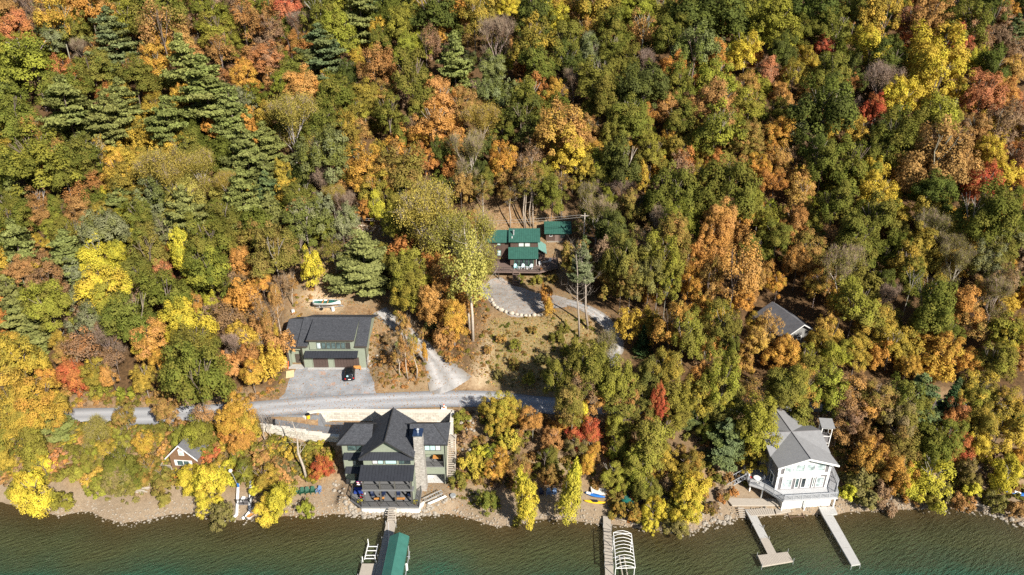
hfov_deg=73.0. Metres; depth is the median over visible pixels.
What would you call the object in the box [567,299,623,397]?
cottage drive
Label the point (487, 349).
shrub
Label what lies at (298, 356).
door
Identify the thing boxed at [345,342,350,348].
window
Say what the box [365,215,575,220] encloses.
power line
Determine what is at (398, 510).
sea wall
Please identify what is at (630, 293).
broadleaf tree
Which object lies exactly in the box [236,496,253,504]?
beach platform
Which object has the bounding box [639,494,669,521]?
autumn tree
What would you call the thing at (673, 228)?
broadleaf tree
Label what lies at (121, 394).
shrub
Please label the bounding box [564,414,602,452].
autumn tree
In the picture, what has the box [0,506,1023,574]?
lake water
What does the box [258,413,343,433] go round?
house drive
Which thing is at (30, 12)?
autumn tree
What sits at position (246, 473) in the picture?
shrub
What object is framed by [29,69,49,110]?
autumn tree
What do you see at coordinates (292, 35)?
autumn tree
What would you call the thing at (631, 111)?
broadleaf tree
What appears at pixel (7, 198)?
broadleaf tree
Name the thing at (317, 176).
bare tree
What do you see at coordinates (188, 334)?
broadleaf tree
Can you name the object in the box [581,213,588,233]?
utility pole
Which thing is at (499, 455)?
autumn tree
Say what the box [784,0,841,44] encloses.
broadleaf tree
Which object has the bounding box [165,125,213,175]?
broadleaf tree
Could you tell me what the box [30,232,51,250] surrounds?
autumn tree
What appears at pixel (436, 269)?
autumn tree
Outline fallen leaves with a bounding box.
[58,207,618,522]
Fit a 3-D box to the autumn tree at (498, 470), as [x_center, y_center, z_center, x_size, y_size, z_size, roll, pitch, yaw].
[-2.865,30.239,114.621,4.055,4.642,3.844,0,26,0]
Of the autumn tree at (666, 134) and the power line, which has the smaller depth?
the power line
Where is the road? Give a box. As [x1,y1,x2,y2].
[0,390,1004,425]
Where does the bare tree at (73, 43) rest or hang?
on the ground at (796, 302)
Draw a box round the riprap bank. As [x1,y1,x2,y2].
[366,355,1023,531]
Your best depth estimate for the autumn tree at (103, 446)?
114.71 m
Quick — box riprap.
[332,480,447,518]
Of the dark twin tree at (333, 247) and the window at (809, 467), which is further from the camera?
the dark twin tree at (333, 247)
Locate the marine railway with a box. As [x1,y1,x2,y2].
[787,512,805,520]
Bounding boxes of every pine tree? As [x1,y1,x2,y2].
[0,74,14,97]
[0,177,32,209]
[0,217,41,284]
[0,274,24,316]
[0,293,52,335]
[18,317,60,345]
[33,20,50,47]
[34,337,50,355]
[35,74,96,151]
[35,413,75,443]
[41,228,101,284]
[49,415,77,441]
[80,5,146,77]
[80,90,146,157]
[96,76,153,133]
[105,183,135,225]
[143,95,188,151]
[158,32,200,106]
[161,184,211,247]
[171,53,253,138]
[207,83,256,142]
[218,123,270,179]
[218,166,271,232]
[247,121,294,178]
[250,153,280,194]
[255,170,280,205]
[259,191,289,230]
[292,22,349,88]
[322,229,391,297]
[341,0,378,49]
[359,0,383,27]
[394,177,406,209]
[435,30,478,92]
[575,234,592,257]
[679,387,704,430]
[700,417,746,472]
[896,372,943,423]
[1001,12,1023,46]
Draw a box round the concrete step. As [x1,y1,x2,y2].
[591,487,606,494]
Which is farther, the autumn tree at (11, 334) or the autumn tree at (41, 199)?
the autumn tree at (41, 199)
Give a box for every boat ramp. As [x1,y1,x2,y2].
[747,508,774,515]
[775,508,790,514]
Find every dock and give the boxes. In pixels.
[357,509,396,574]
[603,516,613,574]
[745,509,793,569]
[819,507,860,569]
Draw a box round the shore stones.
[18,493,1023,537]
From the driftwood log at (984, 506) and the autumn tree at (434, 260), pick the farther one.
the autumn tree at (434, 260)
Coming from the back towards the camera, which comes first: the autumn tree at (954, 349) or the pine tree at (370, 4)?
the pine tree at (370, 4)
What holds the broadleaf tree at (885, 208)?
on the ground at (796, 302)
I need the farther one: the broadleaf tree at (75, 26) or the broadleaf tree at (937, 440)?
the broadleaf tree at (75, 26)
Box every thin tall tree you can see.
[561,253,594,336]
[566,236,603,329]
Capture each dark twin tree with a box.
[316,229,347,273]
[336,234,357,258]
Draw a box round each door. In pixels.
[295,354,301,362]
[312,358,329,366]
[333,357,359,366]
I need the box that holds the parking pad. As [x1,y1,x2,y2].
[279,367,375,398]
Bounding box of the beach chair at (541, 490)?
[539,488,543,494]
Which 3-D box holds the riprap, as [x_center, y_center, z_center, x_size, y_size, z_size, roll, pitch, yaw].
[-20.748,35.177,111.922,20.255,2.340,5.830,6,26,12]
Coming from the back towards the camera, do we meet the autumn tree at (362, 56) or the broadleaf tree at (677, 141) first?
the autumn tree at (362, 56)
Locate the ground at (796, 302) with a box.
[0,0,1023,537]
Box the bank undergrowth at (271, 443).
[0,273,1023,515]
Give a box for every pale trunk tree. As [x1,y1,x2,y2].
[438,228,497,341]
[452,236,490,329]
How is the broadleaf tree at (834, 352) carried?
on the ground at (796, 302)
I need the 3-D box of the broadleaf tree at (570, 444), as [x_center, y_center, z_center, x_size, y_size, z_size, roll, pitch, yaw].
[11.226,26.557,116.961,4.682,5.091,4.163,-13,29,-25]
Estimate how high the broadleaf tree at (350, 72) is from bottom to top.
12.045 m
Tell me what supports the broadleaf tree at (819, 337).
on the ground at (796, 302)
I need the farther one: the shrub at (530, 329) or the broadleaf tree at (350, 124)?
the broadleaf tree at (350, 124)
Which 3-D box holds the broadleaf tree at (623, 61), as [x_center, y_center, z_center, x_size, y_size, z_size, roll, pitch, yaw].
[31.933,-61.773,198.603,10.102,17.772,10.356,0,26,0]
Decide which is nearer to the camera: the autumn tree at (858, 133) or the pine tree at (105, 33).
the autumn tree at (858, 133)
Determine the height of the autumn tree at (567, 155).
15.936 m
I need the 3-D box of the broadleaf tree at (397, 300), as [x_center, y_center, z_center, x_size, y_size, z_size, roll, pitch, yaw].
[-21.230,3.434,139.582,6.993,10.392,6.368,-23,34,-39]
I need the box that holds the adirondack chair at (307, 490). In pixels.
[305,486,310,493]
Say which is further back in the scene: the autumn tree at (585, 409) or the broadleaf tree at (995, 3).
the broadleaf tree at (995, 3)
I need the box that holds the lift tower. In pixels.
[818,418,834,446]
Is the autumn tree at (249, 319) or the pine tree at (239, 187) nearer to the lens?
the autumn tree at (249, 319)
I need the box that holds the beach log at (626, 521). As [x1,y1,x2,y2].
[615,518,637,524]
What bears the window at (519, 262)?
in the cottage
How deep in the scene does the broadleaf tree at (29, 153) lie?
157.13 m
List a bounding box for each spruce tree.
[630,324,653,359]
[935,377,964,425]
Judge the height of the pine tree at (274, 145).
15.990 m
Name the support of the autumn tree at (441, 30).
on the ground at (796, 302)
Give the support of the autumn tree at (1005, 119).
on the ground at (796, 302)
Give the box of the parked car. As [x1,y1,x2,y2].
[344,366,355,380]
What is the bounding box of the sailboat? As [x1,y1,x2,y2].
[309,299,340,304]
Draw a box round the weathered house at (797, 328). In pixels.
[752,302,816,349]
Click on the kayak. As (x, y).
(593, 501)
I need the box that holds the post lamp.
[228,469,239,492]
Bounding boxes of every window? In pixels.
[174,460,191,465]
[177,449,183,455]
[316,342,320,348]
[321,342,325,348]
[326,342,330,348]
[331,342,335,348]
[336,342,340,348]
[340,342,345,348]
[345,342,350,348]
[347,446,361,450]
[353,460,363,465]
[354,474,363,481]
[372,461,383,463]
[385,461,396,463]
[399,461,410,463]
[424,446,440,450]
[514,259,533,265]
[768,469,774,484]
[780,478,792,488]
[784,465,795,472]
[793,478,799,487]
[794,464,805,472]
[799,478,806,487]
[804,464,815,471]
[805,477,811,487]
[814,476,824,486]
[815,463,825,471]
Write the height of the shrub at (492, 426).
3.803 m
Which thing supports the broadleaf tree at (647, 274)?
on the ground at (796, 302)
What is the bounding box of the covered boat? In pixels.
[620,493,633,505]
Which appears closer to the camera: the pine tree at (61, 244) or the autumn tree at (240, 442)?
the autumn tree at (240, 442)
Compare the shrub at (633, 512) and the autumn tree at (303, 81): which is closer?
the shrub at (633, 512)
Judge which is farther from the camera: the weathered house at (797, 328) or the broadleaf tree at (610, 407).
the weathered house at (797, 328)
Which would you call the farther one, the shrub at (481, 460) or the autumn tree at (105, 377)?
the autumn tree at (105, 377)
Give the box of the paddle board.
[585,491,604,497]
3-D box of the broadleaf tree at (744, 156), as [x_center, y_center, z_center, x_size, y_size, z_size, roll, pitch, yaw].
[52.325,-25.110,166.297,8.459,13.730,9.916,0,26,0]
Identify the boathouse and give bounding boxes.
[727,409,839,510]
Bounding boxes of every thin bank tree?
[247,287,268,341]
[248,333,264,357]
[256,300,279,334]
[257,280,290,330]
[280,273,298,305]
[388,346,404,377]
[389,317,414,379]
[405,331,421,379]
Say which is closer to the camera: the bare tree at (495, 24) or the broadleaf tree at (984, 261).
the broadleaf tree at (984, 261)
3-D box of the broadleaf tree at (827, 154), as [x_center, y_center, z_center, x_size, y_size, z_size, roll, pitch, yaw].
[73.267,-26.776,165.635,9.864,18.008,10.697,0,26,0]
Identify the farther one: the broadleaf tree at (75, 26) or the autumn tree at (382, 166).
the broadleaf tree at (75, 26)
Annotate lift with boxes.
[362,539,378,562]
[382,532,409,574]
[612,530,635,574]
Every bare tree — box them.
[6,0,46,25]
[69,35,92,59]
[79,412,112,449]
[89,321,127,365]
[180,143,215,196]
[212,169,235,191]
[218,327,247,367]
[261,85,320,162]
[284,8,312,38]
[309,165,336,201]
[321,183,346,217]
[333,190,356,212]
[386,169,458,258]
[423,204,501,282]
[429,208,454,254]
[443,127,487,195]
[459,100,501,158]
[468,79,482,97]
[468,238,493,276]
[476,13,516,57]
[561,67,582,104]
[577,180,602,219]
[578,193,618,243]
[592,179,615,203]
[593,326,618,358]
[609,176,635,213]
[639,45,656,72]
[647,204,670,233]
[816,240,870,311]
[853,54,906,124]
[878,283,903,309]
[908,204,953,249]
[929,230,968,274]
[935,240,979,285]
[978,274,1016,320]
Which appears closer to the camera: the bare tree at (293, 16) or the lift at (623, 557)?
the lift at (623, 557)
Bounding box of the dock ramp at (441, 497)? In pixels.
[423,490,446,503]
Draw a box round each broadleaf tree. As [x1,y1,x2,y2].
[0,30,25,59]
[0,30,77,111]
[0,75,43,142]
[0,120,86,196]
[0,144,31,183]
[0,190,20,214]
[0,196,37,236]
[0,269,18,284]
[0,378,40,424]
[0,422,15,455]
[11,425,47,473]
[16,278,74,337]
[33,64,95,110]
[37,212,71,243]
[39,20,70,52]
[45,154,83,196]
[45,193,67,219]
[45,214,82,244]
[56,130,103,188]
[59,9,93,56]
[63,299,102,351]
[68,282,86,305]
[71,439,103,472]
[73,47,114,89]
[73,206,132,247]
[78,356,112,387]
[83,200,112,221]
[88,282,120,318]
[93,0,123,37]
[97,290,164,343]
[99,463,134,495]
[100,445,149,487]
[102,159,151,203]
[111,52,163,107]
[111,397,136,429]
[112,0,144,46]
[112,426,131,447]
[116,196,155,227]
[116,251,154,287]
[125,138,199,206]
[125,219,171,267]
[127,0,188,54]
[132,175,172,229]
[133,264,169,315]
[134,267,195,309]
[135,453,161,486]
[149,211,173,244]
[150,462,171,487]
[156,331,236,429]
[162,320,223,364]
[163,174,207,225]
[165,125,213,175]
[166,423,186,447]
[179,414,216,456]
[181,210,235,265]
[181,244,231,298]
[187,0,230,36]
[195,8,235,66]
[204,194,241,234]
[210,272,235,295]
[215,25,244,66]
[229,449,246,464]
[230,277,242,310]
[234,84,258,109]
[234,456,252,483]
[244,220,303,292]
[250,230,268,255]
[253,119,272,142]
[255,0,276,14]
[261,67,297,102]
[277,52,311,81]
[279,195,335,254]
[280,177,319,209]
[286,161,311,186]
[287,238,309,273]
[296,120,351,185]
[298,0,332,33]
[298,95,345,141]
[311,212,336,241]
[316,68,356,117]
[321,6,360,58]
[331,200,360,243]
[333,107,359,148]
[338,57,359,84]
[340,94,375,128]
[350,76,380,127]
[358,165,391,208]
[367,188,385,231]
[369,22,392,49]
[370,89,410,136]
[376,137,427,195]
[380,208,405,243]
[381,187,399,209]
[384,1,415,43]
[387,261,418,314]
[388,245,429,284]
[389,285,415,323]
[390,46,436,123]
[393,29,418,60]
[400,268,432,308]
[405,88,431,122]
[406,0,466,59]
[407,331,417,347]
[430,135,453,177]
[456,0,496,51]
[470,164,493,211]
[475,69,505,126]
[477,47,506,84]
[485,443,497,461]
[487,107,518,145]
[487,389,519,429]
[503,91,548,154]
[504,73,551,143]
[506,10,558,71]
[509,0,557,37]
[517,38,556,82]
[532,171,569,220]
[533,158,553,206]
[535,444,560,471]
[540,356,571,420]
[545,13,584,83]
[547,0,576,32]
[552,37,585,82]
[553,375,584,437]
[554,472,582,526]
[563,428,588,456]
[564,341,612,397]
[570,152,596,202]
[570,341,611,401]
[572,0,622,51]
[573,53,618,98]
[577,29,602,67]
[586,165,611,192]
[587,73,617,125]
[588,155,613,197]
[593,2,636,43]
[595,207,629,250]
[596,28,630,69]
[596,351,638,411]
[598,460,624,494]
[599,110,628,146]
[599,131,642,194]
[600,225,638,314]
[601,185,619,210]
[601,385,638,427]
[603,443,622,462]
[604,92,649,140]
[604,412,632,444]
[606,432,629,458]
[607,41,640,78]
[613,0,657,27]
[615,56,669,109]
[616,259,645,320]
[618,444,652,497]
[619,187,645,230]
[625,379,656,426]
[628,242,668,304]
[631,113,655,148]
[631,415,674,472]
[631,474,662,505]
[636,88,658,105]
[636,354,668,397]
[641,132,668,187]
[641,229,685,309]
[643,159,700,225]
[644,0,673,29]
[651,346,685,418]
[652,11,692,60]
[653,257,681,317]
[655,211,691,293]
[658,196,694,236]
[661,378,693,421]
[663,57,696,103]
[663,97,697,142]
[663,401,693,435]
[665,0,749,45]
[666,135,694,163]
[668,238,699,304]
[670,16,721,96]
[670,307,707,363]
[677,445,704,481]
[678,372,719,426]
[682,135,714,167]
[685,95,747,176]
[689,150,763,246]
[692,157,711,184]
[694,54,740,97]
[695,416,717,444]
[699,346,740,411]
[700,298,742,360]
[705,379,748,417]
[708,408,738,433]
[713,153,747,202]
[717,333,740,377]
[718,397,739,418]
[731,117,765,157]
[732,84,766,126]
[733,187,763,219]
[734,0,761,30]
[734,390,782,459]
[739,232,766,260]
[745,196,772,230]
[748,0,803,50]
[757,216,796,266]
[761,365,808,410]
[764,29,798,69]
[764,198,777,210]
[765,95,793,120]
[778,66,859,148]
[779,57,812,95]
[779,363,821,408]
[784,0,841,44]
[786,119,811,148]
[786,390,814,425]
[789,12,822,47]
[791,342,827,373]
[792,227,826,283]
[795,133,828,166]
[796,136,844,195]
[800,216,823,235]
[801,268,830,306]
[803,328,836,358]
[805,44,852,113]
[806,176,859,231]
[808,362,850,420]
[810,375,845,417]
[816,5,854,54]
[818,337,854,367]
[819,398,844,419]
[825,172,858,195]
[826,207,882,271]
[827,274,886,348]
[828,133,883,192]
[840,187,902,254]
[841,0,870,46]
[845,43,868,91]
[850,297,896,344]
[853,377,895,425]
[864,130,900,166]
[865,238,897,272]
[866,34,906,91]
[867,269,896,298]
[871,100,929,168]
[876,390,918,436]
[877,240,928,300]
[878,421,923,471]
[886,370,926,434]
[887,222,908,238]
[889,307,905,333]
[896,255,924,313]
[902,414,934,459]
[904,312,932,337]
[906,274,957,334]
[910,167,959,213]
[910,418,964,467]
[911,88,964,134]
[919,392,939,424]
[921,194,953,226]
[924,272,949,292]
[925,313,966,344]
[938,0,993,50]
[939,0,973,20]
[945,415,970,453]
[948,174,1022,246]
[953,457,983,488]
[955,368,999,411]
[956,377,992,416]
[959,398,1001,442]
[961,44,986,81]
[967,341,1020,383]
[968,237,1007,275]
[971,41,1011,84]
[976,0,1012,35]
[982,235,1020,279]
[983,384,1023,423]
[1000,214,1023,242]
[1005,184,1023,207]
[1007,406,1023,429]
[1012,274,1023,292]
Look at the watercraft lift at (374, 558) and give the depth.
103.23 m
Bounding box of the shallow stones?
[117,507,1023,537]
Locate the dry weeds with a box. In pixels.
[249,208,570,485]
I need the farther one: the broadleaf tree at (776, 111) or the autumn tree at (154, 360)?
the broadleaf tree at (776, 111)
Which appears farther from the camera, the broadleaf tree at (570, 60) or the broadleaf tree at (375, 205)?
the broadleaf tree at (570, 60)
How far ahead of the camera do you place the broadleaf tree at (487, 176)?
166.94 m
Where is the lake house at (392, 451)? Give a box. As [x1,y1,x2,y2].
[336,407,456,508]
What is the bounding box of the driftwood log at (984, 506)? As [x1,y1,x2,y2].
[974,503,991,508]
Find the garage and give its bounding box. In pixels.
[282,315,377,368]
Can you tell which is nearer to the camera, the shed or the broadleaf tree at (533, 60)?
the shed
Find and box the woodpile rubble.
[357,222,384,232]
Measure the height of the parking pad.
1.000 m
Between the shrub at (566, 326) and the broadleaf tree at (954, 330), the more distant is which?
the shrub at (566, 326)
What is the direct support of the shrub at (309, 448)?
on the ground at (796, 302)
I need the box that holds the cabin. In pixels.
[160,438,207,469]
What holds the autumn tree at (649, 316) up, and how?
on the ground at (796, 302)
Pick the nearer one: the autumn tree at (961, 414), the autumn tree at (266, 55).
the autumn tree at (961, 414)
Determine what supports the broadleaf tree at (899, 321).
on the ground at (796, 302)
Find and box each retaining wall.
[259,423,339,441]
[302,409,451,421]
[449,410,453,446]
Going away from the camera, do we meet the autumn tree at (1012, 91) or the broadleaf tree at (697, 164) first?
the broadleaf tree at (697, 164)
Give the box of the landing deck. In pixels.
[728,498,779,517]
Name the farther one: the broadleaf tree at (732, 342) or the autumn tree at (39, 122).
the autumn tree at (39, 122)
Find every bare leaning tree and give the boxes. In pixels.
[252,405,270,438]
[259,411,273,435]
[280,410,310,482]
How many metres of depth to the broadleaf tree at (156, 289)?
130.59 m
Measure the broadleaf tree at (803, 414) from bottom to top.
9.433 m
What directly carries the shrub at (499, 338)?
on the ground at (796, 302)
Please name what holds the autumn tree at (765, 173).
on the ground at (796, 302)
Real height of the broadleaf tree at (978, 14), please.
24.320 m
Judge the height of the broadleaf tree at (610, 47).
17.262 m
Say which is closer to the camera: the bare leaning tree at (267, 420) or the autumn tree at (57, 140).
the bare leaning tree at (267, 420)
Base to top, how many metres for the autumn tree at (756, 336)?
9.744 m
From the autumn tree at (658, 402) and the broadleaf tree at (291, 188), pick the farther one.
the broadleaf tree at (291, 188)
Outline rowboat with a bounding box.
[245,506,255,519]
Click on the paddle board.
(594, 494)
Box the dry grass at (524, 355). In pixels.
[458,310,598,512]
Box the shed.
[544,221,571,241]
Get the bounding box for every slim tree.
[471,175,493,214]
[497,185,522,227]
[509,153,536,227]
[512,174,536,227]
[516,147,542,226]
[520,165,543,227]
[554,170,574,220]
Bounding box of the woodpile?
[125,487,149,493]
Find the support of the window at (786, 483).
in the boathouse
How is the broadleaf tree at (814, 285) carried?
on the ground at (796, 302)
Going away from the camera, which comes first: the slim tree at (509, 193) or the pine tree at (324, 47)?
the slim tree at (509, 193)
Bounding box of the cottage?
[486,228,558,285]
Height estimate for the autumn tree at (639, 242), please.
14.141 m
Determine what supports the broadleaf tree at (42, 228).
on the ground at (796, 302)
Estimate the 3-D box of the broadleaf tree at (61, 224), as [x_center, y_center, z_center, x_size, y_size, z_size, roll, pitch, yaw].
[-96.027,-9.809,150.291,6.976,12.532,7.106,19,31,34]
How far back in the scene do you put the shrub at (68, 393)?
124.09 m
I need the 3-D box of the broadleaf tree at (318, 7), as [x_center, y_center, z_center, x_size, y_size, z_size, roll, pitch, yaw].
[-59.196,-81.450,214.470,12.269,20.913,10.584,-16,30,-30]
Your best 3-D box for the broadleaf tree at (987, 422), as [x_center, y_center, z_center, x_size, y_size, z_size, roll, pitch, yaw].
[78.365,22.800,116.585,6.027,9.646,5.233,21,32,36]
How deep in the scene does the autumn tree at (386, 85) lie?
189.10 m
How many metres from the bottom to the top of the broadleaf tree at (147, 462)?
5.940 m
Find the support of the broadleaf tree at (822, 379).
on the ground at (796, 302)
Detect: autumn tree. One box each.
[0,0,25,22]
[0,5,39,44]
[0,253,38,286]
[0,308,8,332]
[0,330,22,359]
[0,333,51,377]
[0,366,40,419]
[0,396,34,439]
[0,447,18,470]
[6,405,30,439]
[7,471,55,518]
[9,0,50,50]
[10,375,63,428]
[19,114,45,141]
[23,201,49,230]
[23,250,69,297]
[24,184,49,209]
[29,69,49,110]
[29,453,57,480]
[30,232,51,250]
[32,0,85,58]
[33,390,73,432]
[35,366,65,389]
[44,53,79,79]
[46,329,72,349]
[49,131,63,144]
[50,339,84,363]
[54,356,89,388]
[59,325,102,362]
[61,63,84,80]
[61,179,92,216]
[63,0,116,32]
[64,195,93,229]
[67,370,88,396]
[69,299,87,317]
[73,265,124,314]
[74,227,114,270]
[82,37,114,77]
[82,259,134,300]
[88,133,109,160]
[92,318,122,351]
[92,439,119,455]
[98,365,120,390]
[99,151,139,190]
[99,184,109,198]
[99,346,124,379]
[103,239,135,267]
[120,145,148,171]
[128,362,156,397]
[129,316,171,369]
[129,337,146,368]
[130,429,155,454]
[133,0,191,70]
[136,43,174,94]
[140,90,161,117]
[146,348,169,375]
[147,29,176,61]
[149,259,175,287]
[150,397,181,424]
[156,295,219,343]
[161,241,171,262]
[166,225,190,277]
[168,24,197,51]
[175,463,204,496]
[184,0,203,35]
[188,292,209,313]
[190,400,217,423]
[192,464,233,498]
[193,489,223,519]
[203,289,220,316]
[205,33,239,72]
[208,296,230,331]
[211,454,227,467]
[212,302,246,335]
[212,458,236,487]
[213,404,243,434]
[216,425,235,443]
[222,390,253,421]
[223,271,249,289]
[227,427,256,457]
[228,0,261,44]
[228,57,262,90]
[229,245,253,278]
[231,430,253,451]
[232,404,260,436]
[236,341,259,367]
[236,410,262,436]
[238,356,263,393]
[239,308,258,329]
[244,104,255,114]
[247,38,284,80]
[248,480,262,495]
[251,273,271,297]
[252,462,278,493]
[253,491,278,528]
[254,98,277,130]
[258,10,286,40]
[264,479,297,522]
[268,284,281,301]
[271,269,294,299]
[272,41,284,57]
[273,0,302,28]
[273,156,292,185]
[273,322,279,337]
[277,218,288,230]
[281,29,300,58]
[282,62,320,99]
[300,244,325,290]
[308,453,335,479]
[318,68,332,90]
[342,140,381,195]
[346,117,372,145]
[352,46,364,65]
[354,198,373,227]
[355,41,396,108]
[364,156,396,195]
[366,77,399,106]
[387,345,396,365]
[394,310,410,334]
[402,112,419,144]
[406,124,429,148]
[408,98,460,160]
[412,147,438,182]
[415,303,435,326]
[416,283,454,328]
[418,20,442,68]
[419,251,439,283]
[421,342,427,362]
[423,72,454,133]
[425,254,458,293]
[428,252,459,288]
[437,27,448,48]
[438,299,468,346]
[447,303,466,344]
[450,171,475,211]
[451,83,481,119]
[460,21,478,53]
[477,391,505,420]
[483,459,506,485]
[484,413,509,438]
[488,139,519,177]
[492,445,509,469]
[496,0,517,17]
[502,54,513,75]
[505,400,528,429]
[507,0,520,14]
[508,452,531,478]
[512,465,531,501]
[514,477,539,530]
[517,141,547,165]
[517,406,542,441]
[533,95,590,182]
[537,464,561,485]
[539,282,552,304]
[540,425,564,450]
[544,75,568,104]
[544,297,555,317]
[545,416,567,433]
[546,142,564,175]
[547,0,572,10]
[551,133,591,192]
[563,455,581,485]
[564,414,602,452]
[569,0,593,20]
[570,363,597,406]
[570,400,588,429]
[571,14,597,40]
[580,450,595,474]
[584,112,603,143]
[584,394,606,421]
[585,438,600,455]
[588,140,602,155]
[613,379,640,427]
[624,7,658,66]
[632,223,650,262]
[636,159,651,194]
[639,102,661,129]
[639,303,661,346]
[639,398,658,420]
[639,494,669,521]
[641,517,659,535]
[648,300,694,350]
[648,379,669,419]
[649,443,680,481]
[656,90,683,122]
[658,49,687,89]
[658,125,676,158]
[667,149,694,172]
[669,490,703,527]
[670,471,712,513]
[677,263,702,302]
[682,360,709,392]
[685,57,699,83]
[686,75,739,125]
[687,235,716,302]
[689,359,711,406]
[696,330,719,360]
[697,254,724,299]
[698,209,734,263]
[701,146,725,172]
[701,196,737,240]
[704,37,731,75]
[717,229,763,307]
[726,28,764,74]
[735,424,770,475]
[736,212,755,224]
[737,67,760,100]
[737,324,775,364]
[738,375,762,405]
[743,311,763,332]
[745,262,772,289]
[748,151,772,171]
[753,54,779,82]
[755,306,785,335]
[759,167,788,198]
[760,334,801,368]
[762,138,792,183]
[763,114,796,147]
[763,271,786,302]
[767,81,794,109]
[776,203,808,247]
[781,245,813,290]
[785,145,805,171]
[785,172,815,215]
[793,75,818,98]
[798,44,820,66]
[813,33,835,58]
[814,313,844,343]
[815,223,846,258]
[825,375,863,421]
[826,418,852,454]
[832,71,861,90]
[833,399,867,434]
[837,332,872,378]
[840,114,869,144]
[842,373,878,423]
[844,22,891,86]
[844,32,856,49]
[844,369,877,420]
[848,435,889,478]
[855,0,901,41]
[856,89,888,133]
[856,168,897,204]
[861,380,901,425]
[861,433,891,461]
[872,320,913,370]
[880,450,919,503]
[881,73,924,118]
[887,183,902,202]
[890,5,922,33]
[890,114,974,184]
[891,159,927,198]
[892,354,923,379]
[893,26,912,47]
[895,456,956,515]
[898,18,971,90]
[906,43,955,101]
[908,0,954,38]
[917,119,937,144]
[929,330,966,363]
[937,136,986,198]
[939,424,976,463]
[940,395,972,427]
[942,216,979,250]
[944,21,976,56]
[945,69,976,112]
[950,126,966,134]
[951,285,986,336]
[953,346,984,377]
[954,301,987,346]
[958,66,1009,114]
[958,112,992,141]
[959,158,1005,207]
[965,431,994,462]
[971,132,1008,170]
[973,402,1023,457]
[974,25,995,52]
[978,94,1023,133]
[985,75,1020,113]
[986,261,1020,304]
[987,453,1023,493]
[988,124,1007,137]
[995,328,1023,351]
[997,53,1023,83]
[997,141,1023,187]
[999,2,1021,31]
[1000,254,1018,270]
[1004,161,1023,187]
[1004,445,1023,464]
[1005,88,1023,119]
[1006,32,1023,57]
[1010,312,1023,326]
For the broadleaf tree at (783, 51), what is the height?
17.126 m
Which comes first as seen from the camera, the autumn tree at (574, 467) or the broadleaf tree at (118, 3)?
the autumn tree at (574, 467)
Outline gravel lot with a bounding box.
[480,277,566,316]
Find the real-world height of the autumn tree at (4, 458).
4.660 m
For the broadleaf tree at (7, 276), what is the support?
on the ground at (796, 302)
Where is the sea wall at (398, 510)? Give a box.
[360,501,424,512]
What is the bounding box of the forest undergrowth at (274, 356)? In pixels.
[0,0,1023,448]
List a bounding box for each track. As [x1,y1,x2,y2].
[229,484,239,520]
[242,481,251,518]
[373,307,471,394]
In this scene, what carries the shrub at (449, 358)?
on the ground at (796, 302)
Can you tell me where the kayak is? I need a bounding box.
[584,499,605,503]
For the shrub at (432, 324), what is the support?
on the ground at (796, 302)
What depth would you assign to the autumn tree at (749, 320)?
134.82 m
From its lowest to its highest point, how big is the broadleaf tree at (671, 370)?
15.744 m
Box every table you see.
[433,455,441,460]
[754,475,760,481]
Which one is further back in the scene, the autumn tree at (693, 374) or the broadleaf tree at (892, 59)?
the broadleaf tree at (892, 59)
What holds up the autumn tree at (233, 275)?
on the ground at (796, 302)
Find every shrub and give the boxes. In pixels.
[4,481,13,499]
[12,462,26,472]
[45,447,68,473]
[47,490,76,511]
[56,464,85,482]
[57,386,73,397]
[79,466,103,487]
[80,377,99,395]
[81,473,108,500]
[94,383,112,396]
[112,477,143,504]
[115,386,135,400]
[133,475,148,492]
[150,381,170,400]
[150,470,179,508]
[154,442,171,461]
[185,480,193,496]
[201,446,221,463]
[208,501,235,532]
[239,463,259,478]
[250,450,269,466]
[272,461,283,476]
[280,443,296,460]
[295,497,314,518]
[301,439,319,462]
[305,462,322,481]
[379,355,391,363]
[381,332,394,344]
[398,355,411,370]
[410,364,421,375]
[417,327,428,338]
[423,320,437,329]
[444,355,452,364]
[448,473,466,489]
[452,408,471,433]
[456,429,473,446]
[457,447,484,479]
[474,443,490,457]
[474,489,496,516]
[476,455,491,470]
[483,419,500,436]
[484,345,491,354]
[488,490,500,508]
[492,367,502,379]
[495,333,506,341]
[496,426,520,450]
[508,339,521,352]
[508,355,520,370]
[512,515,521,526]
[516,273,524,283]
[521,370,535,386]
[527,325,536,333]
[530,275,542,284]
[533,353,544,365]
[543,353,554,365]
[547,274,558,282]
[548,330,564,345]
[558,320,570,333]
[559,343,576,356]
[608,502,628,519]
[614,474,633,495]
[626,501,646,523]
[661,498,690,525]
[661,517,689,538]
[838,484,858,501]
[845,463,880,510]
[853,489,878,509]
[872,478,897,517]
[910,484,925,507]
[916,493,943,510]
[927,484,953,503]
[947,492,976,512]
[961,481,983,496]
[981,489,1009,513]
[1004,500,1023,518]
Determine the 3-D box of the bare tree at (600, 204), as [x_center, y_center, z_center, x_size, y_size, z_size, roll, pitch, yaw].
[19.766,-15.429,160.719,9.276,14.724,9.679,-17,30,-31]
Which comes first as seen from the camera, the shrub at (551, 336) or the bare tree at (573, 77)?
the shrub at (551, 336)
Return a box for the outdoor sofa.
[354,487,362,493]
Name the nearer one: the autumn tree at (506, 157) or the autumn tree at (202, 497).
the autumn tree at (202, 497)
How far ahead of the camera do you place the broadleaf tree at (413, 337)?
134.07 m
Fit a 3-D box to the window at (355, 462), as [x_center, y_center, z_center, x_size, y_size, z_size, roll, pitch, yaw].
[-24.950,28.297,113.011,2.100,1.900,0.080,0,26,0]
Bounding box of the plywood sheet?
[286,370,293,377]

